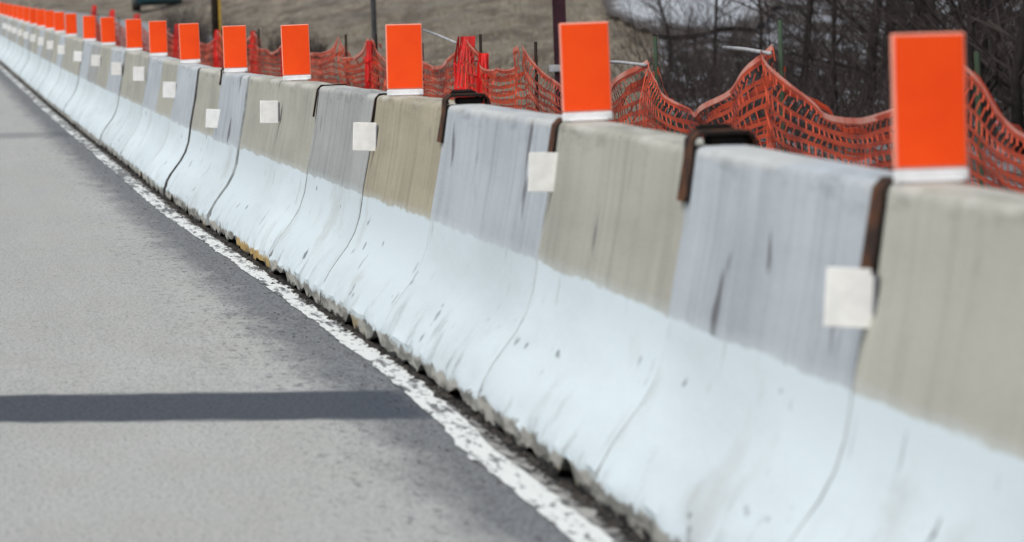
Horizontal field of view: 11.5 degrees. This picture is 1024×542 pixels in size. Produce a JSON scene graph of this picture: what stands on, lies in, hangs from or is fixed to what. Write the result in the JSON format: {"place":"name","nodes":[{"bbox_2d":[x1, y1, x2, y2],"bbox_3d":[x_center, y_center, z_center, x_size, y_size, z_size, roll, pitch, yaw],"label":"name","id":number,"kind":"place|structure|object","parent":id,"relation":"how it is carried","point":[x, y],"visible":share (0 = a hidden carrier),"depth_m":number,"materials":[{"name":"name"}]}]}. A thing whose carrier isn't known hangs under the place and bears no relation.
{"place":"outdoors","nodes":[
{"label":"outdoors","id":0,"kind":"place"},
{"bbox_2d":[45,10,212,49],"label":"safety fence","id":1,"kind":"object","parent":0,"point":[145,25],"depth_m":165.19,"materials":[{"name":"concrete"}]},
{"bbox_2d":[0,63,634,541],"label":"road","id":2,"kind":"structure","parent":0,"point":[152,389],"depth_m":16.56,"materials":[{"name":"asphalt"}]},
{"bbox_2d":[0,19,12,62],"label":"concrete barrier","id":3,"kind":"object","parent":2,"relation":"on","point":[7,43],"visible":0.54,"depth_m":108.18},
{"bbox_2d":[1,20,16,63],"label":"concrete barrier","id":4,"kind":"object","parent":2,"relation":"on","point":[9,47],"visible":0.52,"depth_m":105.68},
{"bbox_2d":[3,20,18,66],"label":"concrete barrier","id":5,"kind":"object","parent":2,"relation":"on","point":[12,47],"visible":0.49,"depth_m":102.76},
{"bbox_2d":[5,21,22,68],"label":"concrete barrier","id":6,"kind":"object","parent":2,"relation":"on","point":[14,50],"visible":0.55,"depth_m":100.40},
{"bbox_2d":[8,22,23,69],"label":"concrete barrier","id":7,"kind":"object","parent":2,"relation":"on","point":[17,50],"visible":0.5,"depth_m":97.54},
{"bbox_2d":[10,23,29,73],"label":"concrete barrier","id":8,"kind":"object","parent":2,"relation":"on","point":[16,61],"visible":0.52,"depth_m":94.60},
{"bbox_2d":[23,7,30,22],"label":"delineator panel","id":9,"kind":"object","parent":8,"relation":"on","point":[26,17],"visible":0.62,"depth_m":95.86,"materials":[{"name":"orange plastic"}]},
{"bbox_2d":[13,24,29,75],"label":"concrete barrier","id":10,"kind":"object","parent":2,"relation":"on","point":[23,54],"visible":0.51,"depth_m":92.02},
{"bbox_2d":[16,25,36,78],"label":"concrete barrier","id":11,"kind":"object","parent":2,"relation":"on","point":[25,60],"visible":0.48,"depth_m":89.08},
{"bbox_2d":[29,8,37,24],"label":"delineator panel","id":12,"kind":"object","parent":11,"relation":"on","point":[32,15],"visible":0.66,"depth_m":90.36,"materials":[{"name":"orange plastic"}]},
{"bbox_2d":[20,26,36,81],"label":"concrete barrier","id":13,"kind":"object","parent":2,"relation":"on","point":[27,66],"visible":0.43,"depth_m":86.54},
{"bbox_2d":[22,27,44,84],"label":"concrete barrier","id":14,"kind":"object","parent":2,"relation":"on","point":[28,71],"visible":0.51,"depth_m":83.98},
{"bbox_2d":[36,9,44,27],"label":"delineator panel","id":15,"kind":"object","parent":14,"relation":"on","point":[40,15],"visible":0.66,"depth_m":84.88,"materials":[{"name":"orange plastic"}]},
{"bbox_2d":[25,29,44,87],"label":"concrete barrier","id":16,"kind":"object","parent":2,"relation":"on","point":[32,73],"visible":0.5,"depth_m":80.85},
{"bbox_2d":[29,30,54,90],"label":"concrete barrier","id":17,"kind":"object","parent":2,"relation":"on","point":[37,75],"visible":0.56,"depth_m":78.25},
{"bbox_2d":[44,10,54,29],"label":"delineator panel","id":18,"kind":"object","parent":17,"relation":"on","point":[49,20],"visible":0.85,"depth_m":79.39,"materials":[{"name":"orange plastic"}]},
{"bbox_2d":[33,31,54,94],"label":"concrete barrier","id":19,"kind":"object","parent":2,"relation":"on","point":[41,78],"visible":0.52,"depth_m":75.35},
{"bbox_2d":[38,33,65,97],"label":"concrete barrier","id":20,"kind":"object","parent":2,"relation":"on","point":[45,83],"visible":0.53,"depth_m":72.70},
{"bbox_2d":[54,12,64,32],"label":"delineator panel","id":21,"kind":"object","parent":20,"relation":"on","point":[59,22],"visible":1,"depth_m":73.89,"materials":[{"name":"orange plastic"}]},
{"bbox_2d":[42,34,65,102],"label":"concrete barrier","id":22,"kind":"object","parent":2,"relation":"on","point":[51,85],"visible":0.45,"depth_m":69.80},
{"bbox_2d":[48,36,80,109],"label":"concrete barrier","id":23,"kind":"object","parent":2,"relation":"on","point":[57,91],"visible":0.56,"depth_m":66.54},
{"bbox_2d":[65,13,76,35],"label":"delineator panel","id":24,"kind":"object","parent":23,"relation":"on","point":[71,24],"visible":1,"depth_m":68.31,"materials":[{"name":"orange plastic"}]},
{"bbox_2d":[55,38,83,116],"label":"concrete barrier","id":25,"kind":"object","parent":2,"relation":"on","point":[66,95],"visible":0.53,"depth_m":62.99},
{"bbox_2d":[64,41,100,121],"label":"concrete barrier","id":26,"kind":"object","parent":2,"relation":"on","point":[74,100],"visible":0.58,"depth_m":59.79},
{"bbox_2d":[83,16,95,40],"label":"delineator panel","id":27,"kind":"object","parent":26,"relation":"on","point":[89,28],"visible":1,"depth_m":61.02,"materials":[{"name":"orange plastic"}]},
{"bbox_2d":[70,43,101,128],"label":"concrete barrier","id":28,"kind":"object","parent":2,"relation":"on","point":[82,106],"visible":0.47,"depth_m":56.72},
{"bbox_2d":[91,55,100,65],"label":"reflector marker","id":29,"kind":"object","parent":28,"relation":"attached to","point":[95,60],"visible":1,"depth_m":54.53,"materials":[{"name":"plastic"}]},
{"bbox_2d":[79,45,123,135],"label":"concrete barrier","id":30,"kind":"object","parent":2,"relation":"on","point":[91,112],"visible":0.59,"depth_m":53.47,"materials":[{"name":"concrete"}]},
{"bbox_2d":[100,17,115,44],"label":"delineator panel","id":31,"kind":"object","parent":30,"relation":"on","point":[107,24],"visible":1,"depth_m":54.93,"materials":[{"name":"orange plastic"}]},
{"bbox_2d":[88,48,126,144],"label":"concrete barrier","id":32,"kind":"object","parent":2,"relation":"on","point":[104,117],"visible":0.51,"depth_m":50.08,"materials":[{"name":"concrete"}]},
{"bbox_2d":[101,51,148,151],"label":"concrete barrier","id":33,"kind":"object","parent":2,"relation":"on","point":[115,125],"visible":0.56,"depth_m":47.50,"materials":[{"name":"concrete"}]},
{"bbox_2d":[111,62,121,74],"bbox_3d":[-3.803,-1.946,48.728,0.102,0.122,0.050,0,4,-9],"label":"reflector marker","id":34,"kind":"object","parent":33,"relation":"attached to","point":[116,68],"visible":1,"depth_m":48.75,"materials":[{"name":"plastic"}]},
{"bbox_2d":[125,19,142,50],"bbox_3d":[-3.611,-2.255,48.353,0.154,0.302,0.070,-2,3,-8],"label":"delineator panel","id":35,"kind":"object","parent":33,"relation":"on","point":[133,34],"visible":1,"depth_m":48.34,"materials":[{"name":"orange plastic"}]},
{"bbox_2d":[110,53,149,161],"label":"concrete barrier","id":36,"kind":"object","parent":2,"relation":"on","point":[124,134],"visible":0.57,"depth_m":44.92,"materials":[{"name":"concrete"}]},
{"bbox_2d":[121,56,179,169],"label":"concrete barrier","id":37,"kind":"object","parent":2,"relation":"on","point":[137,140],"visible":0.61,"depth_m":42.49,"materials":[{"name":"concrete"}]},
{"bbox_2d":[133,67,144,80],"bbox_3d":[-3.222,-1.702,43.740,0.102,0.122,0.050,1,6,-3],"label":"reflector marker","id":38,"kind":"object","parent":37,"relation":"attached to","point":[138,73],"visible":1,"depth_m":43.76,"materials":[{"name":"plastic"}]},
{"bbox_2d":[148,21,167,55],"bbox_3d":[-3.038,-1.996,43.464,0.154,0.302,0.070,-2,2,-8],"label":"delineator panel","id":39,"kind":"object","parent":37,"relation":"on","point":[157,38],"visible":1,"depth_m":43.45,"materials":[{"name":"orange plastic"}]},
{"bbox_2d":[133,59,180,180],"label":"concrete barrier","id":40,"kind":"object","parent":2,"relation":"on","point":[150,150],"visible":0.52,"depth_m":39.97,"materials":[{"name":"concrete"}]},
{"bbox_2d":[146,63,210,196],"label":"concrete barrier","id":41,"kind":"object","parent":2,"relation":"on","point":[167,161],"visible":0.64,"depth_m":37.02,"materials":[{"name":"concrete"}]},
{"bbox_2d":[163,82,176,97],"bbox_3d":[-2.593,-1.376,38.467,0.121,0.129,0.048,-1,3,18],"label":"reflector marker","id":42,"kind":"object","parent":41,"relation":"attached to","point":[169,89],"visible":1,"depth_m":38.47,"materials":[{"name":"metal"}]},
{"bbox_2d":[178,23,200,63],"bbox_3d":[-2.443,-1.726,38.367,0.154,0.302,0.070,-3,4,-5],"label":"delineator panel","id":43,"kind":"object","parent":41,"relation":"on","point":[189,41],"visible":1,"depth_m":38.36,"materials":[{"name":"orange plastic"}]},
{"bbox_2d":[165,67,246,210],"bbox_3d":[-1.959,-0.942,34.482,0.707,0.964,2.864,-2,3,-7],"label":"concrete barrier","id":44,"kind":"object","parent":2,"relation":"on","point":[187,173],"visible":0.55,"depth_m":34.55,"materials":[{"name":"concrete"}]},
{"bbox_2d":[185,72,261,226],"bbox_3d":[-1.655,-0.784,31.815,0.723,0.913,2.609,-2,3,-6],"label":"concrete barrier","id":45,"kind":"object","parent":2,"relation":"on","point":[210,185],"visible":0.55,"depth_m":31.58,"materials":[{"name":"concrete"}]},
{"bbox_2d":[205,109,219,127],"bbox_3d":[-1.928,-0.987,32.760,0.102,0.122,0.050,3,1,-10],"label":"reflector marker","id":46,"kind":"object","parent":45,"relation":"attached to","point":[212,117],"visible":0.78,"depth_m":32.78,"materials":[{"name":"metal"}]},
{"bbox_2d":[222,25,247,72],"bbox_3d":[-1.799,-1.442,32.877,0.154,0.302,0.070,-2,3,-4],"label":"delineator panel","id":47,"kind":"object","parent":45,"relation":"on","point":[235,48],"visible":1,"depth_m":32.87,"materials":[{"name":"orange plastic"}]},
{"bbox_2d":[209,75,282,242],"bbox_3d":[-1.333,-0.661,29.170,0.724,0.915,2.710,-2,3,-7],"label":"concrete barrier","id":48,"kind":"object","parent":2,"relation":"on","point":[237,200],"visible":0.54,"depth_m":29.16,"materials":[{"name":"concrete"}]},
{"bbox_2d":[236,80,347,271],"bbox_3d":[-1.023,-0.532,26.462,0.718,0.918,2.729,-2,3,-6],"label":"concrete barrier","id":49,"kind":"object","parent":2,"relation":"on","point":[269,218],"visible":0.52,"depth_m":26.32,"materials":[{"name":"tan concrete"},{"name":"weathered concrete"}]},
{"bbox_2d":[260,101,279,122],"bbox_3d":[-1.313,-0.863,27.458,0.102,0.122,0.050,0,1,-11],"label":"reflector marker","id":50,"kind":"object","parent":49,"relation":"attached to","point":[269,111],"visible":1,"depth_m":27.48,"materials":[{"name":"plastic"}]},
{"bbox_2d":[280,24,310,80],"bbox_3d":[-1.175,-1.189,27.531,0.154,0.302,0.070,-3,4,-4],"label":"delineator panel","id":51,"kind":"object","parent":49,"relation":"on","point":[295,48],"visible":1,"depth_m":27.52,"materials":[{"name":"orange plastic"}]},
{"bbox_2d":[0,64,614,541],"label":"edge line marking","id":52,"kind":"object","parent":2,"relation":"on","point":[478,448],"visible":1,"depth_m":16.66,"materials":[{"name":"paint"}]},
{"bbox_2d":[269,85,386,306],"bbox_3d":[-0.679,-0.390,23.516,0.719,0.918,3.232,-2,3,-6],"label":"concrete barrier","id":53,"kind":"object","parent":2,"relation":"on","point":[313,242],"visible":0.55,"depth_m":23.41,"materials":[{"name":"concrete"}]},
{"bbox_2d":[353,122,377,150],"bbox_3d":[-0.629,-0.575,21.672,0.102,0.122,0.050,1,1,-5],"label":"reflector marker","id":54,"kind":"object","parent":53,"relation":"attached to","point":[364,136],"visible":1,"depth_m":21.69,"materials":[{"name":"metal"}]},
{"bbox_2d":[25,123,650,541],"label":"roadside grit","id":55,"kind":"object","parent":2,"relation":"on","point":[569,485],"visible":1,"depth_m":16.89,"materials":[{"name":"gravel"}]},
{"bbox_2d":[320,89,489,345],"bbox_3d":[-0.322,-0.265,20.440,0.714,0.964,2.990,-2,3,-7],"label":"concrete barrier","id":56,"kind":"object","parent":2,"relation":"on","point":[370,277],"visible":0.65,"depth_m":20.25,"materials":[{"name":"concrete"}]},
{"bbox_2d":[385,24,423,95],"bbox_3d":[-0.455,-0.893,21.396,0.154,0.302,0.070,-2,2,-3],"label":"delineator panel","id":57,"kind":"object","parent":56,"relation":"on","point":[404,61],"visible":1,"depth_m":21.39,"materials":[{"name":"orange plastic"}]},
{"bbox_2d":[380,104,606,414],"bbox_3d":[0.038,-0.096,17.349,0.716,0.920,3.383,-2,3,-7],"label":"concrete barrier","id":58,"kind":"object","parent":2,"relation":"on","point":[454,319],"visible":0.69,"depth_m":17.17,"materials":[{"name":"concrete"}]},
{"bbox_2d":[528,152,557,191],"bbox_3d":[0.110,-0.305,15.598,0.119,0.127,0.048,-1,3,15],"label":"reflector marker","id":59,"kind":"object","parent":58,"relation":"attached to","point":[541,171],"visible":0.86,"depth_m":15.60,"materials":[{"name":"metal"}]},
{"bbox_2d":[478,120,757,500],"bbox_3d":[0.393,0.035,14.320,0.716,0.964,2.839,-2,3,-7],"label":"concrete barrier","id":60,"kind":"object","parent":2,"relation":"on","point":[569,379],"visible":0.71,"depth_m":14.11,"materials":[{"name":"concrete"}]},
{"bbox_2d":[559,21,612,121],"bbox_3d":[0.226,-0.613,15.549,0.154,0.302,0.070,-3,4,-5],"label":"delineator panel","id":61,"kind":"object","parent":60,"relation":"on","point":[585,70],"visible":1,"depth_m":15.54,"materials":[{"name":"orange plastic"}]},
{"bbox_2d":[596,145,960,541],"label":"concrete barrier","id":62,"kind":"object","parent":2,"relation":"on","point":[735,429],"visible":0.71,"depth_m":11.58,"materials":[{"name":"concrete"}]},
{"bbox_2d":[823,267,878,328],"bbox_3d":[0.692,0.056,10.322,0.102,0.122,0.050,3,2,-5],"label":"reflector marker","id":63,"kind":"object","parent":62,"relation":"attached to","point":[851,297],"visible":1,"depth_m":10.34,"materials":[{"name":"white reflective plastic"}]},
{"bbox_2d":[791,181,1023,541],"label":"concrete barrier","id":64,"kind":"object","parent":2,"relation":"on","point":[933,450],"visible":0.96,"depth_m":9.62,"materials":[{"name":"concrete"}]},
{"bbox_2d":[890,32,968,182],"bbox_3d":[0.847,-0.332,10.271,0.154,0.302,0.070,-2,2,-10],"label":"delineator panel","id":65,"kind":"object","parent":64,"relation":"on","point":[929,102],"visible":1,"depth_m":10.26,"materials":[{"name":"orange plastic"}]},
{"bbox_2d":[0,0,1023,191],"bbox_3d":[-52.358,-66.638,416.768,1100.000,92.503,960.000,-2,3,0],"label":"ground","id":66,"kind":"structure","parent":0,"point":[324,13],"depth_m":121.59,"materials":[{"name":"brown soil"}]},
{"bbox_2d":[132,0,181,10],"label":"parked car","id":67,"kind":"object","parent":66,"relation":"on","point":[137,5],"visible":0.73,"depth_m":197.68,"materials":[{"name":"teal paint"}]},
{"bbox_2d":[148,0,203,38],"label":"bare shrub","id":68,"kind":"object","parent":66,"relation":"on","point":[161,8],"visible":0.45,"depth_m":127.73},
{"bbox_2d":[154,0,223,37],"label":"bare shrub","id":69,"kind":"object","parent":66,"relation":"on","point":[183,15],"visible":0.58,"depth_m":121.80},
{"bbox_2d":[169,2,211,41],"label":"bare shrub","id":70,"kind":"object","parent":66,"relation":"on","point":[207,26],"visible":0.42,"depth_m":125.76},
{"bbox_2d":[211,0,221,67],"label":"utility pole","id":71,"kind":"object","parent":66,"relation":"on","point":[216,15],"visible":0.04,"depth_m":81.83,"materials":[{"name":"yellow wood"}]},
{"bbox_2d":[239,14,269,51],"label":"bare shrub","id":72,"kind":"object","parent":66,"relation":"on","point":[254,30],"visible":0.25,"depth_m":115.79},
{"bbox_2d":[260,14,298,54],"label":"bare shrub","id":73,"kind":"object","parent":66,"relation":"on","point":[277,44],"visible":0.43,"depth_m":111.85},
{"bbox_2d":[297,20,332,55],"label":"bare shrub","id":74,"kind":"object","parent":66,"relation":"on","point":[314,47],"visible":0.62,"depth_m":107.86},
{"bbox_2d":[370,0,376,88],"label":"lamp pole","id":75,"kind":"object","parent":66,"relation":"on","point":[373,19],"depth_m":65.89,"materials":[{"name":"metal"}]},
{"bbox_2d":[90,5,1023,193],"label":"safety fence","id":76,"kind":"object","parent":66,"relation":"on","point":[469,79],"visible":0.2,"depth_m":22.44,"materials":[{"name":"orange plastic"}]},
{"bbox_2d":[549,0,565,114],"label":"steel post","id":77,"kind":"object","parent":66,"relation":"on","point":[559,11],"visible":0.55,"depth_m":43.89,"materials":[{"name":"metal"}]},
{"bbox_2d":[167,10,1023,158],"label":"dead brush","id":78,"kind":"object","parent":66,"relation":"on","point":[683,96],"visible":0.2,"depth_m":58.70,"materials":[{"name":"plant"}]},
{"bbox_2d":[577,0,713,85],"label":"bare shrub","id":79,"kind":"object","parent":66,"relation":"on","point":[653,35],"visible":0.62,"depth_m":77.84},
{"bbox_2d":[597,0,717,111],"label":"bare shrub","id":80,"kind":"object","parent":66,"relation":"on","point":[662,47],"visible":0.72,"depth_m":61.94,"materials":[{"name":"plant"}]},
{"bbox_2d":[621,0,744,102],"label":"bare shrub","id":81,"kind":"object","parent":66,"relation":"on","point":[694,58],"visible":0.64,"depth_m":69.77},
{"bbox_2d":[625,0,750,70],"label":"bare tree","id":82,"kind":"object","parent":66,"relation":"on","point":[661,9],"visible":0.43,"depth_m":85.84,"materials":[{"name":"brown plant"}]},
{"bbox_2d":[610,0,778,133],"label":"bare shrub","id":83,"kind":"object","parent":66,"relation":"on","point":[662,54],"visible":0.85,"depth_m":55.94,"materials":[{"name":"plant"}]},
{"bbox_2d":[654,0,749,87],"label":"bare tree","id":84,"kind":"object","parent":66,"relation":"on","point":[718,14],"visible":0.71,"depth_m":77.93,"materials":[{"name":"brown plant"}]},
{"bbox_2d":[632,0,777,119],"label":"bare shrub","id":85,"kind":"object","parent":66,"relation":"on","point":[712,86],"visible":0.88,"depth_m":59.92,"materials":[{"name":"plant"}]},
{"bbox_2d":[651,0,782,76],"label":"bare shrub","id":86,"kind":"object","parent":66,"relation":"on","point":[720,39],"visible":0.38,"depth_m":82.09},
{"bbox_2d":[598,0,847,91],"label":"bare tree","id":87,"kind":"object","parent":66,"relation":"on","point":[809,16],"visible":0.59,"depth_m":69.65,"materials":[{"name":"brown plant"}]},
{"bbox_2d":[684,0,828,100],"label":"bare shrub","id":88,"kind":"object","parent":66,"relation":"on","point":[735,62],"visible":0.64,"depth_m":66.10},
{"bbox_2d":[693,0,866,71],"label":"bare tree","id":89,"kind":"object","parent":66,"relation":"on","point":[761,21],"visible":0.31,"depth_m":83.86,"materials":[{"name":"brown plant"}]},
{"bbox_2d":[741,0,848,122],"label":"bare shrub","id":90,"kind":"object","parent":66,"relation":"on","point":[805,70],"visible":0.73,"depth_m":57.93,"materials":[{"name":"plant"}]},
{"bbox_2d":[754,0,837,78],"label":"bare shrub","id":91,"kind":"object","parent":66,"relation":"on","point":[801,25],"visible":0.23,"depth_m":80.08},
{"bbox_2d":[775,1,872,105],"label":"bare shrub","id":92,"kind":"object","parent":66,"relation":"on","point":[843,44],"visible":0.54,"depth_m":64.01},
{"bbox_2d":[765,0,941,134],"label":"bare shrub","id":93,"kind":"object","parent":66,"relation":"on","point":[849,64],"visible":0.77,"depth_m":53.76,"materials":[{"name":"plant"}]},
{"bbox_2d":[736,0,975,116],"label":"bare tree","id":94,"kind":"object","parent":66,"relation":"on","point":[833,39],"visible":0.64,"depth_m":57.91,"materials":[{"name":"brown plant"}]},
{"bbox_2d":[721,0,993,106],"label":"bare tree","id":95,"kind":"object","parent":66,"relation":"on","point":[869,39],"visible":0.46,"depth_m":62.91,"materials":[{"name":"brown plant"}]},
{"bbox_2d":[812,0,913,82],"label":"bare tree","id":96,"kind":"object","parent":66,"relation":"on","point":[864,29],"visible":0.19,"depth_m":75.72,"materials":[{"name":"brown plant"}]},
{"bbox_2d":[810,2,958,113],"bbox_3d":[4.612,-2.929,60.121,2.014,2.319,1.402,0,4,35],"label":"bare shrub","id":97,"kind":"object","parent":66,"relation":"on","point":[873,73],"visible":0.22,"depth_m":60.22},
{"bbox_2d":[786,0,1019,93],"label":"bare tree","id":98,"kind":"object","parent":66,"relation":"on","point":[917,7],"visible":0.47,"depth_m":54.88,"materials":[{"name":"brown plant"}]},
{"bbox_2d":[786,0,1023,135],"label":"bare tree","id":99,"kind":"object","parent":66,"relation":"on","point":[970,50],"visible":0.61,"depth_m":49.00,"materials":[{"name":"brown plant"}]},
{"bbox_2d":[814,0,1019,136],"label":"bare tree","id":100,"kind":"object","parent":66,"relation":"on","point":[985,41],"visible":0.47,"depth_m":51.86,"materials":[{"name":"brown plant"}]},
{"bbox_2d":[825,0,1021,45],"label":"bare tree","id":101,"kind":"object","parent":66,"relation":"on","point":[931,3],"visible":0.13,"depth_m":67.91,"materials":[{"name":"brown plant"}]},
{"bbox_2d":[837,0,1019,97],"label":"bare tree","id":102,"kind":"object","parent":66,"relation":"on","point":[902,22],"visible":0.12,"depth_m":65.88,"materials":[{"name":"brown plant"}]},
{"bbox_2d":[838,0,1019,46],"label":"bare tree","id":103,"kind":"object","parent":66,"relation":"on","point":[901,16],"visible":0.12,"depth_m":71.88,"materials":[{"name":"brown plant"}]},
{"bbox_2d":[844,0,1023,95],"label":"bare tree","id":104,"kind":"object","parent":66,"relation":"on","point":[995,78],"visible":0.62,"depth_m":50.18,"materials":[{"name":"brown plant"}]},
{"bbox_2d":[862,0,1023,154],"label":"bare tree","id":105,"kind":"object","parent":66,"relation":"on","point":[1016,75],"visible":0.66,"depth_m":46.02,"materials":[{"name":"brown plant"}]},
{"bbox_2d":[881,0,1017,92],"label":"bare shrub","id":106,"kind":"object","parent":66,"relation":"on","point":[935,24],"visible":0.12,"depth_m":53.82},
{"bbox_2d":[898,0,1023,82],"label":"bare tree","id":107,"kind":"object","parent":66,"relation":"on","point":[1003,12],"visible":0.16,"depth_m":59.93,"materials":[{"name":"brown plant"}]},
{"bbox_2d":[913,0,1021,102],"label":"bare shrub","id":108,"kind":"object","parent":66,"relation":"on","point":[991,32],"visible":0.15,"depth_m":57.08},
{"bbox_2d":[601,0,778,34],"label":"gravel lot","id":109,"kind":"structure","parent":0,"point":[616,8],"depth_m":115.38,"materials":[{"name":"gravel"}]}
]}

